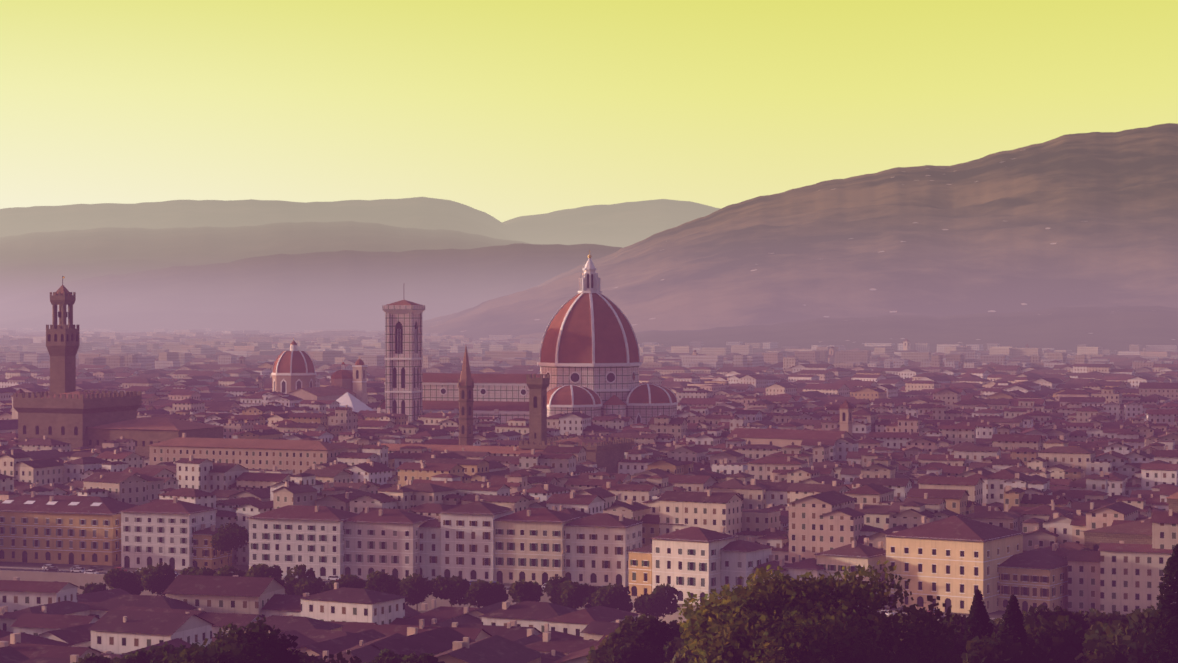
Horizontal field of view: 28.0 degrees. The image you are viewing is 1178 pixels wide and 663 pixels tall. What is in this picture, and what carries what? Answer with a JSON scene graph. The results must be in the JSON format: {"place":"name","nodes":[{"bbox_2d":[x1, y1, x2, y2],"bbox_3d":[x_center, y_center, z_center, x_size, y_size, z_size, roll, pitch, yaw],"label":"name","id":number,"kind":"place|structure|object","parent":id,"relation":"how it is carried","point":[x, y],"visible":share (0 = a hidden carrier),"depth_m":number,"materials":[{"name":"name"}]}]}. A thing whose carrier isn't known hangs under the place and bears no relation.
{"place":"outdoors","nodes":[
{"label":"outdoors","id":0,"kind":"place"},
{"bbox_2d":[0,561,1130,623],"bbox_3d":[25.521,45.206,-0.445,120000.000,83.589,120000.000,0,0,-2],"label":"ground","id":1,"kind":"structure","parent":0,"point":[25,571],"depth_m":726.78,"materials":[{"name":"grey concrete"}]},
{"bbox_2d":[13,250,677,472],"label":"landmark buildings","id":2,"kind":"structure","parent":1,"relation":"on","point":[589,363],"depth_m":1320.02,"materials":[{"name":"stone"}]},
{"bbox_2d":[42,564,934,614],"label":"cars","id":3,"kind":"object","parent":1,"relation":"on","point":[75,568],"visible":0.21,"depth_m":735.14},
{"bbox_2d":[0,328,1177,662],"bbox_3d":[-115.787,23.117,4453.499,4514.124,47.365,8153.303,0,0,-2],"label":"city","id":4,"kind":"object","parent":1,"relation":"on","point":[816,450],"visible":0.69,"depth_m":925.95,"materials":[{"name":"paint"}]},
{"bbox_2d":[0,491,1177,613],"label":"row of buildings","id":5,"kind":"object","parent":1,"relation":"on","point":[955,562],"visible":0.75,"depth_m":707.36,"materials":[{"name":"paint"}]},
{"bbox_2d":[73,364,1177,662],"bbox_3d":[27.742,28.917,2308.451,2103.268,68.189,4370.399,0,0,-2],"label":"trees","id":6,"kind":"object","parent":1,"relation":"on","point":[769,616],"visible":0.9,"depth_m":184.42,"materials":[{"name":"green plant"}]},
{"bbox_2d":[0,123,1177,354],"bbox_3d":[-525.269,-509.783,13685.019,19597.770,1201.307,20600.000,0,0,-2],"label":"hills","id":7,"kind":"structure","parent":0,"point":[1066,243],"depth_m":6661.62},
{"bbox_2d":[0,0,1177,221],"label":"sky","id":8,"kind":"structure","parent":0,"point":[505,110],"materials":[{"name":"yellow"}]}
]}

